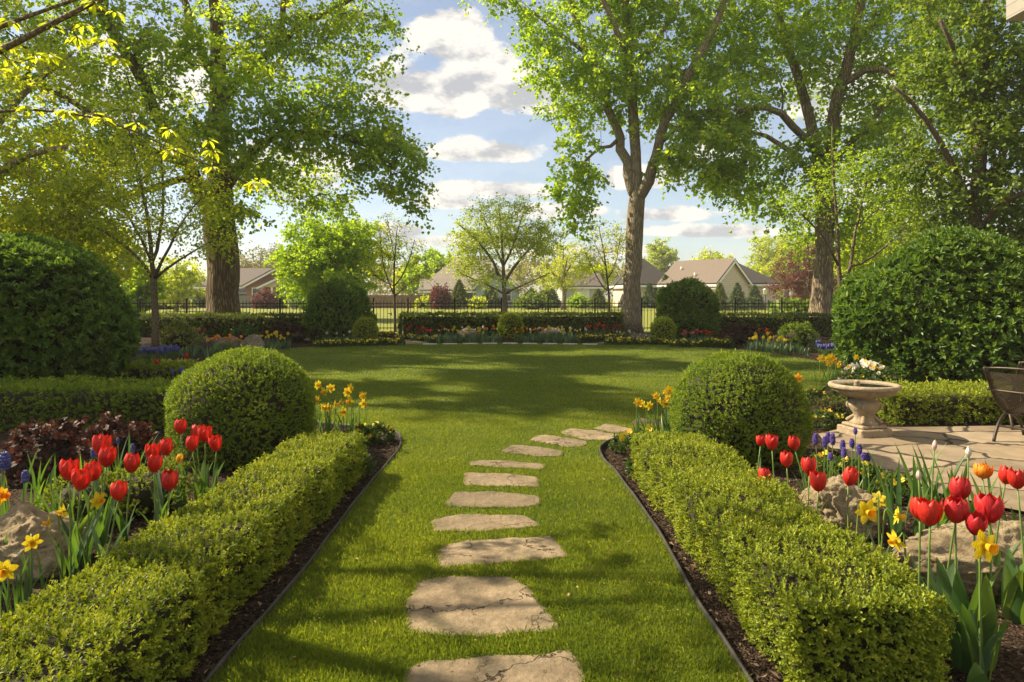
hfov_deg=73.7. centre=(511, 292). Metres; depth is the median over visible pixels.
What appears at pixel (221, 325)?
clipped hedge
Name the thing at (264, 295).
purple bush
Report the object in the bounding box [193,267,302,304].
brick house
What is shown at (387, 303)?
iron gate
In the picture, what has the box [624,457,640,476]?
pansy plant
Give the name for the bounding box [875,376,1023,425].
clipped hedge
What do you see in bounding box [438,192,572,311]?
spreading tree
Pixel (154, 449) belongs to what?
tulip
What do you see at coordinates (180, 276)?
leafy tree
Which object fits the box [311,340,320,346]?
pansy plant
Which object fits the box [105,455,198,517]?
dwarf box bush
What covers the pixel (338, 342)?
pansy plant
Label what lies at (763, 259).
leafy tree
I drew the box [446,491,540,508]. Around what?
stepping stone
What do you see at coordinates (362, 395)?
daffodil
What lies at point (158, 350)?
grape hyacinth
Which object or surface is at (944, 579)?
leaf clump
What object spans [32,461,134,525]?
dwarf box bush
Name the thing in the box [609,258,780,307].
beige house
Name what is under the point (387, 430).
pansy plant
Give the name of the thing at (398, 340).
pansy plant
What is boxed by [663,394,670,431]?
daffodil
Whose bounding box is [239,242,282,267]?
leafy tree
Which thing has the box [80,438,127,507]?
leaf clump
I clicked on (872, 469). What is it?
pansy plant
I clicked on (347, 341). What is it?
pansy plant
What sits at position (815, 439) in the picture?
grape hyacinth
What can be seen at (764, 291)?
lamp post
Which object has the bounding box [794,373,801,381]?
daffodil
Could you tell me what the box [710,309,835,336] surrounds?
clipped hedge
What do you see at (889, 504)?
leaf clump
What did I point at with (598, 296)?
spruce tree
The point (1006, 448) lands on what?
patio
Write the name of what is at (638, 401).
daffodil
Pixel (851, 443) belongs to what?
grape hyacinth
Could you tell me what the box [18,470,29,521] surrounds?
grape hyacinth
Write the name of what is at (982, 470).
tulip
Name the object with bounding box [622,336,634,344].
pansy plant
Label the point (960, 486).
tulip
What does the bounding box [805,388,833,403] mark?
pansy plant
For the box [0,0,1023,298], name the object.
sky
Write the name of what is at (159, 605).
clipped hedge
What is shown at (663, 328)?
clipped ball
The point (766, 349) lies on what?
leaf clump
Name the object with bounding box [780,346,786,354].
leaf clump
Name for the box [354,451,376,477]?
pansy plant
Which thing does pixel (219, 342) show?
boulder
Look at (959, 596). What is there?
leaf clump
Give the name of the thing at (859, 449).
grape hyacinth
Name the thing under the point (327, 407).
daffodil
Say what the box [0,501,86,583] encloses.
boulder
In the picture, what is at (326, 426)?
leaf clump
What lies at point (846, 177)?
young tree
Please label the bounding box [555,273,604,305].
house
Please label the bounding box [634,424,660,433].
pansy plant
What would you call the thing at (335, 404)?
daffodil
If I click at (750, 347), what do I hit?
leaf clump
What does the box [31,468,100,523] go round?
leaf clump
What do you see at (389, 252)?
sapling
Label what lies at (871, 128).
shade tree
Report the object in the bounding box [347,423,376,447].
pansy plant
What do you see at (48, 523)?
daffodil
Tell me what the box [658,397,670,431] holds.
daffodil
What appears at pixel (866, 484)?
leaf clump
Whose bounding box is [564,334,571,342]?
leaf clump
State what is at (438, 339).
leaf clump
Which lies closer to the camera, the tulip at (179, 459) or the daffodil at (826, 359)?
the tulip at (179, 459)
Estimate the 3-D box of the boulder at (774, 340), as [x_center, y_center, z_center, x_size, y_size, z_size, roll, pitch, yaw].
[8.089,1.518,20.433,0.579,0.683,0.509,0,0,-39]
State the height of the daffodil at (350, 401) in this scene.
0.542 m
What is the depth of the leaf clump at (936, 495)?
4.30 m
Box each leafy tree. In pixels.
[84,220,156,292]
[120,264,169,312]
[149,254,206,310]
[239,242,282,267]
[261,207,401,309]
[390,262,419,298]
[399,244,451,293]
[531,238,596,309]
[573,262,615,294]
[642,236,679,272]
[691,245,732,259]
[742,230,814,297]
[833,192,926,295]
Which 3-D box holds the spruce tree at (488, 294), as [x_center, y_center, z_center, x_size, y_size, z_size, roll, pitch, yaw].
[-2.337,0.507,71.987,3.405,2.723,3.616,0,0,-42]
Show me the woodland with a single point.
(529, 270)
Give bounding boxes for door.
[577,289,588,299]
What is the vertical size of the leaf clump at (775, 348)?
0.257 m
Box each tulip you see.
[52,458,94,562]
[60,466,103,576]
[61,460,103,567]
[83,445,121,550]
[84,433,124,523]
[89,478,132,562]
[107,453,140,543]
[137,454,171,540]
[145,442,183,517]
[148,437,172,500]
[152,358,161,380]
[155,468,178,527]
[171,418,191,498]
[174,454,182,512]
[186,434,205,499]
[191,424,213,495]
[197,425,224,496]
[198,434,221,494]
[213,334,219,351]
[225,334,230,350]
[743,435,764,485]
[758,328,763,344]
[758,467,770,480]
[765,433,788,504]
[780,449,807,502]
[788,435,806,489]
[800,469,826,527]
[801,456,826,514]
[830,465,872,559]
[904,470,942,539]
[909,440,950,529]
[909,496,943,662]
[909,496,944,654]
[922,476,971,591]
[941,494,984,669]
[965,447,1012,503]
[965,510,1007,674]
[973,462,1023,601]
[974,490,1010,653]
[993,464,1016,565]
[1002,469,1023,593]
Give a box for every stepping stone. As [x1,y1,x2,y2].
[403,650,585,681]
[405,576,558,637]
[430,514,539,532]
[435,536,568,568]
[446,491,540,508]
[463,472,538,487]
[469,460,544,469]
[502,445,563,456]
[530,435,587,447]
[562,428,617,440]
[595,424,632,433]
[631,418,660,425]
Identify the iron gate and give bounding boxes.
[375,301,406,329]
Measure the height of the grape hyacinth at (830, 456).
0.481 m
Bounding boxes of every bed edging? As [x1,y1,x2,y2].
[203,421,401,681]
[599,437,752,681]
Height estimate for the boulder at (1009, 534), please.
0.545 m
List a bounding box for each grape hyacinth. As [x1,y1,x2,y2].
[0,451,11,513]
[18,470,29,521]
[90,448,96,460]
[112,438,126,479]
[130,443,134,475]
[137,348,148,359]
[141,346,148,359]
[148,346,160,359]
[162,344,167,359]
[164,345,171,358]
[171,367,183,375]
[800,433,829,485]
[814,340,821,352]
[820,344,826,356]
[822,436,838,474]
[824,447,846,477]
[825,432,837,477]
[828,344,833,354]
[828,452,833,476]
[830,433,835,475]
[831,440,858,475]
[841,438,867,486]
[853,427,876,481]
[856,444,873,493]
[856,452,873,489]
[866,453,888,493]
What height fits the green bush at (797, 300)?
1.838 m
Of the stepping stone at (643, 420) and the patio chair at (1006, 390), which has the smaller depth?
the patio chair at (1006, 390)
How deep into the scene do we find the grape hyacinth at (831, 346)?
17.06 m
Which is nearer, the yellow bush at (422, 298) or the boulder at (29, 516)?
the boulder at (29, 516)
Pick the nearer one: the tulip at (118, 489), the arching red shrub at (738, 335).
the tulip at (118, 489)
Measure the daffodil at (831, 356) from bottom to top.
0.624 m
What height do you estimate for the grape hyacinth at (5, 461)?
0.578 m
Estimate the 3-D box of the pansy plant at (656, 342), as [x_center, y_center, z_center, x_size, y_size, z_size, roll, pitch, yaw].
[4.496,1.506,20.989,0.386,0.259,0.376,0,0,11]
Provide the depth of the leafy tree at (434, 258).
93.24 m
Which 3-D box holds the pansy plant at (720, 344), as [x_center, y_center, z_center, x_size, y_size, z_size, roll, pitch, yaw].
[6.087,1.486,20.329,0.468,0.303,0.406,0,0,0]
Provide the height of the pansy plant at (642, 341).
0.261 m
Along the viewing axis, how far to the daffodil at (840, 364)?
11.40 m
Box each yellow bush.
[412,294,428,308]
[465,295,487,308]
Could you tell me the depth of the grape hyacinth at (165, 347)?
16.24 m
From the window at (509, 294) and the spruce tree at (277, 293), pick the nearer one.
the spruce tree at (277, 293)
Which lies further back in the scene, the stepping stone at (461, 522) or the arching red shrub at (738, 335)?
the arching red shrub at (738, 335)
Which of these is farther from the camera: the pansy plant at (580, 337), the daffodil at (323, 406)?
the pansy plant at (580, 337)
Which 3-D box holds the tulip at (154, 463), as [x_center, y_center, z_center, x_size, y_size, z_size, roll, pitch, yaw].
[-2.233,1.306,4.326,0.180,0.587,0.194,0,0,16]
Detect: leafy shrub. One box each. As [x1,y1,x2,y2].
[0,229,142,385]
[829,224,1023,390]
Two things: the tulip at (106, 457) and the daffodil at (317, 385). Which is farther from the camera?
the daffodil at (317, 385)
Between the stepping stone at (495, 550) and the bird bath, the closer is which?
the stepping stone at (495, 550)
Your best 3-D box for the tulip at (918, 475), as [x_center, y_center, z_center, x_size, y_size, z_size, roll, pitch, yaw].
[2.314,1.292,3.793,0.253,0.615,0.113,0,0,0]
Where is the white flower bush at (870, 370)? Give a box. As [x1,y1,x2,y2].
[829,358,902,399]
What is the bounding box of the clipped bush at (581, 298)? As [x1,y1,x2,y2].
[566,292,589,308]
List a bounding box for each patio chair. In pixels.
[983,366,1023,441]
[994,361,1023,429]
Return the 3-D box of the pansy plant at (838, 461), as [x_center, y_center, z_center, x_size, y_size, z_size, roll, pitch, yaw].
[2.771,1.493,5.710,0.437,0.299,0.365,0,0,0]
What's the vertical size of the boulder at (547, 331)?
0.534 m
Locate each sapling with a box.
[357,208,440,331]
[569,218,633,311]
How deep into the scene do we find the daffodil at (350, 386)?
7.49 m
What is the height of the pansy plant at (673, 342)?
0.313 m
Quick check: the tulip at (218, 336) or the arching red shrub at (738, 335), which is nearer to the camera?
the tulip at (218, 336)
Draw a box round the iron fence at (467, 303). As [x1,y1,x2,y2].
[130,297,809,329]
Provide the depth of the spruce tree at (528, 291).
73.78 m
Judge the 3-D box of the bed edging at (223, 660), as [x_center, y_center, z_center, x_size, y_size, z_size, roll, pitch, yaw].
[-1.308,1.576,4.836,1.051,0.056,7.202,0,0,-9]
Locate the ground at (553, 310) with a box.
[146,299,789,330]
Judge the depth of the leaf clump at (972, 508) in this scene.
4.21 m
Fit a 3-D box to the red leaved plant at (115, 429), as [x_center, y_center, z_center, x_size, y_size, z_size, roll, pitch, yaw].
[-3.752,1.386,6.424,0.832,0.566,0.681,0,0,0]
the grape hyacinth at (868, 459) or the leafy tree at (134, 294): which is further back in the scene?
the leafy tree at (134, 294)
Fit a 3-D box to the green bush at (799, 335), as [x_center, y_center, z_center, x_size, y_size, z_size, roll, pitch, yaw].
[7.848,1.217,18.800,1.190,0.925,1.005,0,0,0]
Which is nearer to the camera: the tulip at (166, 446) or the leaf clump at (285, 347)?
the tulip at (166, 446)
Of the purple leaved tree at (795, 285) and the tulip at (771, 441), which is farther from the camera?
the purple leaved tree at (795, 285)
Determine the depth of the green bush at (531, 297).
67.14 m
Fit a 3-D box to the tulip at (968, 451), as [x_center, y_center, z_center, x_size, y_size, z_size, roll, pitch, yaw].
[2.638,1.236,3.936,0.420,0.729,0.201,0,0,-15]
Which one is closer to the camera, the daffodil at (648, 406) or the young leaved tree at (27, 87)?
the daffodil at (648, 406)
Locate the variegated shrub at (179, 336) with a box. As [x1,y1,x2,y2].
[151,317,206,347]
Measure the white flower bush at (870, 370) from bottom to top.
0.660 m
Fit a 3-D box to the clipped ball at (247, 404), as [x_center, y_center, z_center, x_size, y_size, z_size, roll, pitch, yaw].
[-2.603,1.058,6.646,1.443,1.110,1.433,0,0,0]
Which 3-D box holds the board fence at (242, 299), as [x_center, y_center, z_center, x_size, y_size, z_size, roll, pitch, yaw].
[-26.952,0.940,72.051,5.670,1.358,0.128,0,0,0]
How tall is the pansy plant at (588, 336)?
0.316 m
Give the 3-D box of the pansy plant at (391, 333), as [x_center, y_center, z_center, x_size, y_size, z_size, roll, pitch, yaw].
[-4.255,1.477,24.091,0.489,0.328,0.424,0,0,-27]
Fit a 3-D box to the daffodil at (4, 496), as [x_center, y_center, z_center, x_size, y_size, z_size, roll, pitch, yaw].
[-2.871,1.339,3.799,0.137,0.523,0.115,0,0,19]
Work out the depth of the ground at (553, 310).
59.49 m
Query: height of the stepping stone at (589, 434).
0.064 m
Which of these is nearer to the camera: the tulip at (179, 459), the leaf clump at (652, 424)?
the tulip at (179, 459)
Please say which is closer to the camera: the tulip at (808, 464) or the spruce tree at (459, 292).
the tulip at (808, 464)
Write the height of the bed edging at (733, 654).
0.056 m
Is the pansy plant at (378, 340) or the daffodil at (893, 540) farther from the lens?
the pansy plant at (378, 340)
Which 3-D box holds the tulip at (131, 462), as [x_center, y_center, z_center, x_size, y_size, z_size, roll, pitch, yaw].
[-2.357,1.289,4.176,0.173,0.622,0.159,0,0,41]
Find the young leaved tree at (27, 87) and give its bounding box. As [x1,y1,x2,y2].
[0,0,151,285]
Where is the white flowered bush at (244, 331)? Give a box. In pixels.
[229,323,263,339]
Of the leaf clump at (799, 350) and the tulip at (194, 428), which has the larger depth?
the leaf clump at (799, 350)
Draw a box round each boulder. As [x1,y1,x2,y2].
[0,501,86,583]
[214,336,241,350]
[238,334,264,349]
[458,328,480,336]
[541,327,565,335]
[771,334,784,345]
[798,474,886,541]
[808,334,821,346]
[888,519,1023,598]
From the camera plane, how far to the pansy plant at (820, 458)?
5.77 m
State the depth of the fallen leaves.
3.66 m
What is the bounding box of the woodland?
[77,254,866,299]
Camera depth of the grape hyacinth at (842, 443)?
4.89 m
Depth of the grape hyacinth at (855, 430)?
5.59 m
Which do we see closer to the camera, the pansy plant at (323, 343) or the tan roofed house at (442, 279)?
the pansy plant at (323, 343)
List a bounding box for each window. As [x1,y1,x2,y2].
[239,289,246,295]
[252,288,260,295]
[506,288,510,301]
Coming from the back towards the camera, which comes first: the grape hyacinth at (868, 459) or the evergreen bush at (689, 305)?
the evergreen bush at (689, 305)
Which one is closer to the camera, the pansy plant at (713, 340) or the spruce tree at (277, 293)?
the pansy plant at (713, 340)
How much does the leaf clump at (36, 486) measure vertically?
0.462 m
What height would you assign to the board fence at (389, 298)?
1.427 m
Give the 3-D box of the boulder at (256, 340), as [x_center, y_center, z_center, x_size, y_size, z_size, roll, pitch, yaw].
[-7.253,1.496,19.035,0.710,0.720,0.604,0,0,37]
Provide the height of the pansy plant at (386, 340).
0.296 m
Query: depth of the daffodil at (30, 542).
3.34 m
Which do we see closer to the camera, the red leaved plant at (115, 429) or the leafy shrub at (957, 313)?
the red leaved plant at (115, 429)
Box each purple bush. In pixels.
[249,287,278,308]
[428,282,451,308]
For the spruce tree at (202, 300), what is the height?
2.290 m
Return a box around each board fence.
[239,296,282,307]
[363,295,426,307]
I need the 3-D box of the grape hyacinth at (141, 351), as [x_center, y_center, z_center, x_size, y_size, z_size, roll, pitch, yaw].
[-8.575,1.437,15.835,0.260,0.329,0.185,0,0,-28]
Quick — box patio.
[819,425,1023,510]
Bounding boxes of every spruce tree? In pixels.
[191,289,205,307]
[273,284,287,307]
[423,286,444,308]
[448,279,472,308]
[480,286,500,308]
[515,288,536,307]
[539,285,560,307]
[588,288,607,308]
[641,281,656,307]
[656,274,667,291]
[714,282,731,310]
[727,282,749,310]
[746,284,766,309]
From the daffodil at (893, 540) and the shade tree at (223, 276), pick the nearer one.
the daffodil at (893, 540)
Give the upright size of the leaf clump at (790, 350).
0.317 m
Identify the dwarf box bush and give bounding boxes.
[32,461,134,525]
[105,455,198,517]
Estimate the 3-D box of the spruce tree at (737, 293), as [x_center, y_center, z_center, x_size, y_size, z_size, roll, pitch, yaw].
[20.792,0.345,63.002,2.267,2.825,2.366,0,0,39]
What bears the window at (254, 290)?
in the brick house at (253, 280)
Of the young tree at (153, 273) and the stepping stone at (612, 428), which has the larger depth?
the young tree at (153, 273)
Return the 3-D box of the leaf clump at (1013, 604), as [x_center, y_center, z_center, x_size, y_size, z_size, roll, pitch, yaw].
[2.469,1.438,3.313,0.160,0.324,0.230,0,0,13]
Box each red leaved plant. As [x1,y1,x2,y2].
[0,415,97,484]
[69,411,156,468]
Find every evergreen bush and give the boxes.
[297,274,374,341]
[651,276,722,338]
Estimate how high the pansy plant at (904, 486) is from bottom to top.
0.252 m
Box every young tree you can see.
[0,87,262,352]
[763,126,988,287]
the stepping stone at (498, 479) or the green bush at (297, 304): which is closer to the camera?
the stepping stone at (498, 479)
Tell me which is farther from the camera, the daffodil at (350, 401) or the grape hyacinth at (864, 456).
the daffodil at (350, 401)
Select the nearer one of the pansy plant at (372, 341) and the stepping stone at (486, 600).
the stepping stone at (486, 600)
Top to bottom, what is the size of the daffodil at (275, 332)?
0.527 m
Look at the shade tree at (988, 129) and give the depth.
17.16 m
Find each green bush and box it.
[290,295,306,308]
[510,291,554,309]
[766,295,809,316]
[776,321,820,351]
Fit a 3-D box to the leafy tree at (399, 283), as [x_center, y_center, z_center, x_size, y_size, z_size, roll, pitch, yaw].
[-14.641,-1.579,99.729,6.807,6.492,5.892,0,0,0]
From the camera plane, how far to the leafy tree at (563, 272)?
65.51 m
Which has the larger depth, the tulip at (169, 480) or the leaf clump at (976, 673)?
the tulip at (169, 480)
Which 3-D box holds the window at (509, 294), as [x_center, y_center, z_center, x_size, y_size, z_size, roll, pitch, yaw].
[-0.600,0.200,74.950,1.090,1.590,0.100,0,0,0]
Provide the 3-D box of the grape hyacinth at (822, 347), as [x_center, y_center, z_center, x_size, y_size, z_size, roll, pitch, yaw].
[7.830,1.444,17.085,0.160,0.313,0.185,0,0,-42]
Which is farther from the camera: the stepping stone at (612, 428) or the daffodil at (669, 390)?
the stepping stone at (612, 428)
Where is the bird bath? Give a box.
[828,380,901,437]
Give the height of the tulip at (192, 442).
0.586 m
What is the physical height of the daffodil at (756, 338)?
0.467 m
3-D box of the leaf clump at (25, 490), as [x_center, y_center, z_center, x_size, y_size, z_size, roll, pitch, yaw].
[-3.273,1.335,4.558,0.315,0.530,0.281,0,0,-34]
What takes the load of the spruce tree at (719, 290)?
on the ground at (553, 310)
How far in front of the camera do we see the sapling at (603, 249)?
27.57 m
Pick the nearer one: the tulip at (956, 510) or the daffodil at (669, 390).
the tulip at (956, 510)
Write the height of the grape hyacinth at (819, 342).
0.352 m
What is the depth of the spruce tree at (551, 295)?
73.41 m
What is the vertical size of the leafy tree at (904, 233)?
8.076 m
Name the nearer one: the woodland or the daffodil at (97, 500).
the daffodil at (97, 500)
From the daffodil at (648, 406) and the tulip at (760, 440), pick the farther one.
the daffodil at (648, 406)
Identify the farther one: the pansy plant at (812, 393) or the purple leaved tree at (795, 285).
the purple leaved tree at (795, 285)
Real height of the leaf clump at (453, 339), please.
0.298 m
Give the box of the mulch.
[0,338,1023,681]
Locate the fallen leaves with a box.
[289,413,737,677]
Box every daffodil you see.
[0,486,10,543]
[0,560,23,614]
[19,534,48,607]
[41,504,93,580]
[42,514,84,584]
[71,491,105,568]
[270,330,279,344]
[313,380,321,433]
[314,404,325,432]
[315,396,328,433]
[318,384,334,438]
[320,387,345,433]
[321,402,332,433]
[324,398,348,426]
[325,402,338,433]
[331,388,353,433]
[332,406,347,433]
[339,383,358,423]
[346,396,355,432]
[355,399,366,423]
[358,391,366,422]
[632,397,642,432]
[638,400,646,428]
[644,401,653,428]
[646,391,662,431]
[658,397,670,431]
[661,400,668,430]
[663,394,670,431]
[664,386,672,426]
[751,336,757,350]
[754,334,762,350]
[766,335,777,351]
[781,338,788,353]
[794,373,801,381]
[810,354,826,388]
[820,355,830,389]
[827,353,839,388]
[831,361,842,373]
[844,491,897,570]
[853,354,858,379]
[855,499,877,565]
[866,507,905,584]
[887,529,907,591]
[946,530,1009,681]
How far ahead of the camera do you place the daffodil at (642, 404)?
7.49 m
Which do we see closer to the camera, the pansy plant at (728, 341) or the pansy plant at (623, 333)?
the pansy plant at (728, 341)
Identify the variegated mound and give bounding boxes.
[811,394,852,415]
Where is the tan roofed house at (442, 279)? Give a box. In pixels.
[417,257,523,307]
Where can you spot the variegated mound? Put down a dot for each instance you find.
(835, 404)
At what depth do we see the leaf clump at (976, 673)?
2.70 m
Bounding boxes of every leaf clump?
[0,450,48,516]
[0,552,59,613]
[24,453,92,512]
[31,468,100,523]
[58,539,108,576]
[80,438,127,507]
[111,433,158,481]
[181,348,188,355]
[188,348,197,356]
[204,349,211,357]
[209,348,218,356]
[280,340,289,349]
[315,409,347,438]
[338,414,370,429]
[435,334,442,342]
[448,334,455,342]
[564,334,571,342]
[633,416,672,432]
[743,342,752,350]
[763,343,771,352]
[772,344,777,352]
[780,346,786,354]
[783,343,793,353]
[792,342,798,352]
[796,345,803,354]
[860,461,897,494]
[867,442,973,539]
[904,443,991,532]
[912,554,957,652]
[941,567,1001,673]
[946,467,1015,520]
[967,662,988,681]
[1001,547,1023,624]
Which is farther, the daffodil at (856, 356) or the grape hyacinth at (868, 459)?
the daffodil at (856, 356)
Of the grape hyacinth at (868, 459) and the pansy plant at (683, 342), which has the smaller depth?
the grape hyacinth at (868, 459)
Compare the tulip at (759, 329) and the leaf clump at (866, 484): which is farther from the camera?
the tulip at (759, 329)
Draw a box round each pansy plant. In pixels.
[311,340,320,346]
[318,339,330,346]
[333,339,346,346]
[341,338,353,345]
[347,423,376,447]
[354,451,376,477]
[355,338,366,345]
[362,421,395,444]
[363,338,377,345]
[373,338,382,345]
[380,338,392,344]
[384,330,396,337]
[393,337,405,344]
[429,334,442,342]
[575,333,587,341]
[579,333,589,341]
[589,334,597,340]
[597,334,606,340]
[604,336,618,344]
[608,428,642,453]
[613,339,624,344]
[618,331,628,335]
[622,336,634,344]
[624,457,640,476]
[634,338,647,344]
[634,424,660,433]
[645,338,654,344]
[653,338,662,344]
[662,339,670,344]
[667,338,680,346]
[675,338,690,346]
[689,340,698,346]
[696,339,707,346]
[700,337,713,346]
[704,337,718,346]
[709,338,723,346]
[721,338,734,346]
[797,449,847,482]
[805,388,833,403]
[806,407,847,430]
[820,454,862,484]
[839,461,888,491]
[870,469,921,502]
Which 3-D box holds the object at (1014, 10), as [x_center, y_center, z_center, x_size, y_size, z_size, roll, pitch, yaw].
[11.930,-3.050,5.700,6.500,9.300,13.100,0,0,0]
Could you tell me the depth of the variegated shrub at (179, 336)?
19.80 m
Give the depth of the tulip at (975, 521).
2.83 m
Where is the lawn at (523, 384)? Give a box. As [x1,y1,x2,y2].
[219,343,838,681]
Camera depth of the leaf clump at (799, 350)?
17.63 m
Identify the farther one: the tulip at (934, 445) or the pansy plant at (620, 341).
the pansy plant at (620, 341)
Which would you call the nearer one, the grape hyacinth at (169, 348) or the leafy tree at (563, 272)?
the grape hyacinth at (169, 348)
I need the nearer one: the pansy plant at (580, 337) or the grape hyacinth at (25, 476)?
the grape hyacinth at (25, 476)
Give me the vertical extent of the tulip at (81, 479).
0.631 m
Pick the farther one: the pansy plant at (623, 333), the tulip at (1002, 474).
the pansy plant at (623, 333)
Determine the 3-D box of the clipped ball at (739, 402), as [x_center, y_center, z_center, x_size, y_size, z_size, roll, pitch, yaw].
[2.203,1.079,6.663,1.351,1.081,1.352,0,0,0]
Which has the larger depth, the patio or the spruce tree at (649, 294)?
the spruce tree at (649, 294)
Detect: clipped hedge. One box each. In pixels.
[0,370,184,431]
[0,428,369,681]
[52,357,198,383]
[99,309,378,336]
[397,308,625,335]
[627,429,960,681]
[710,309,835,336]
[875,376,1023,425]
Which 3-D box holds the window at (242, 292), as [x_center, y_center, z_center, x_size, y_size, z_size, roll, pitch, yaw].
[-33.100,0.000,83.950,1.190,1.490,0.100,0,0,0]
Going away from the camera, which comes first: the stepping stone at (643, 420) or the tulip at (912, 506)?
the tulip at (912, 506)
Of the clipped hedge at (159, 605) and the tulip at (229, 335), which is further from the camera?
the tulip at (229, 335)
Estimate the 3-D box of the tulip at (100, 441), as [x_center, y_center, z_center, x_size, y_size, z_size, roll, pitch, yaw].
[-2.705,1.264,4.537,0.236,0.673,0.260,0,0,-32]
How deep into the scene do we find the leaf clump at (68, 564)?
3.66 m
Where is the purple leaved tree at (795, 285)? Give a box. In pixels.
[764,241,844,300]
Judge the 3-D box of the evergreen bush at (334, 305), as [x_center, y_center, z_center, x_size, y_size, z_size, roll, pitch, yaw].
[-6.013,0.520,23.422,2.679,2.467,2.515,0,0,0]
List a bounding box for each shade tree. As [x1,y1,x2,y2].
[0,0,440,316]
[457,0,775,332]
[667,0,1005,316]
[848,0,1023,247]
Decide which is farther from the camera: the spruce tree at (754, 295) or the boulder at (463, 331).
the spruce tree at (754, 295)
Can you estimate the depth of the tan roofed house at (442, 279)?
76.65 m
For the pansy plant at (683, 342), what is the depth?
19.95 m
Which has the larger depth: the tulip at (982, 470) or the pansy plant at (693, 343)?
the pansy plant at (693, 343)
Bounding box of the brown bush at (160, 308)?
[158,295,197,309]
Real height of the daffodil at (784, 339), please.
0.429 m
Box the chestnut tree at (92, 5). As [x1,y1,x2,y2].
[0,0,269,193]
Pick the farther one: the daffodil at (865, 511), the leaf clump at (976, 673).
the daffodil at (865, 511)
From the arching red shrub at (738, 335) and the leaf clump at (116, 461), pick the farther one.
the arching red shrub at (738, 335)
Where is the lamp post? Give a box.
[763,288,766,313]
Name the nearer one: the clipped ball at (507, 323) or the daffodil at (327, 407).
the daffodil at (327, 407)
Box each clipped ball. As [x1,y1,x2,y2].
[162,344,316,470]
[351,316,380,339]
[497,312,523,337]
[649,315,676,339]
[667,349,816,468]
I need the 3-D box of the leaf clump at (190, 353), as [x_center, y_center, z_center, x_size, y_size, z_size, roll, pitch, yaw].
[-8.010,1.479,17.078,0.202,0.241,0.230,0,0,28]
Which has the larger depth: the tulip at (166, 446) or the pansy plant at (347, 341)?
the pansy plant at (347, 341)
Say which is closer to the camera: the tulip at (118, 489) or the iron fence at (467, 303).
the tulip at (118, 489)
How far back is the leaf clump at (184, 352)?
17.33 m
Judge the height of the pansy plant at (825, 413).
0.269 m
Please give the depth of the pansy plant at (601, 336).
22.88 m
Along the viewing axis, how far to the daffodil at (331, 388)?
7.29 m
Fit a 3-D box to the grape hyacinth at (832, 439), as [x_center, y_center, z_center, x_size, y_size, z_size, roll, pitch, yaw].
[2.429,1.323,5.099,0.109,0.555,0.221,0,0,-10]
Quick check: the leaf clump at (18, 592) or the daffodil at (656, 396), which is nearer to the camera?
the leaf clump at (18, 592)
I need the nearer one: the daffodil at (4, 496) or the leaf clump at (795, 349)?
the daffodil at (4, 496)
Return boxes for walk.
[378,331,427,343]
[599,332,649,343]
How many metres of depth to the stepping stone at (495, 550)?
4.16 m
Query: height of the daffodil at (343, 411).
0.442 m
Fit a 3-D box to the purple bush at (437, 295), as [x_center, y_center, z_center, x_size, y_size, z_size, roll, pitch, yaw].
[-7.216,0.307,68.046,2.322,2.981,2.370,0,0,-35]
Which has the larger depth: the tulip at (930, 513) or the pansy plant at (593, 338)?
the pansy plant at (593, 338)
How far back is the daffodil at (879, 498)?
3.66 m
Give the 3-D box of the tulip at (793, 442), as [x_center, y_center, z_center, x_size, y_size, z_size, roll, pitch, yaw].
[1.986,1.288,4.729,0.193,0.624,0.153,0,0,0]
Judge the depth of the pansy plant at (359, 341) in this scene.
20.39 m
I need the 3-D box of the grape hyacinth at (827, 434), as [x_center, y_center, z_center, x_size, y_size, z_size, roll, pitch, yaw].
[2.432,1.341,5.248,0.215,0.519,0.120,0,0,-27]
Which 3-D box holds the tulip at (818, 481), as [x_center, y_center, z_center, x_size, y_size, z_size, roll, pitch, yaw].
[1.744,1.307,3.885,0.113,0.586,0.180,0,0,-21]
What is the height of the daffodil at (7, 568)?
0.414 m
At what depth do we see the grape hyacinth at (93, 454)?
4.98 m
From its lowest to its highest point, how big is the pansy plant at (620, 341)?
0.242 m
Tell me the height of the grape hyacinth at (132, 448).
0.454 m
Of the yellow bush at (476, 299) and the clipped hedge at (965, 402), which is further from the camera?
the yellow bush at (476, 299)

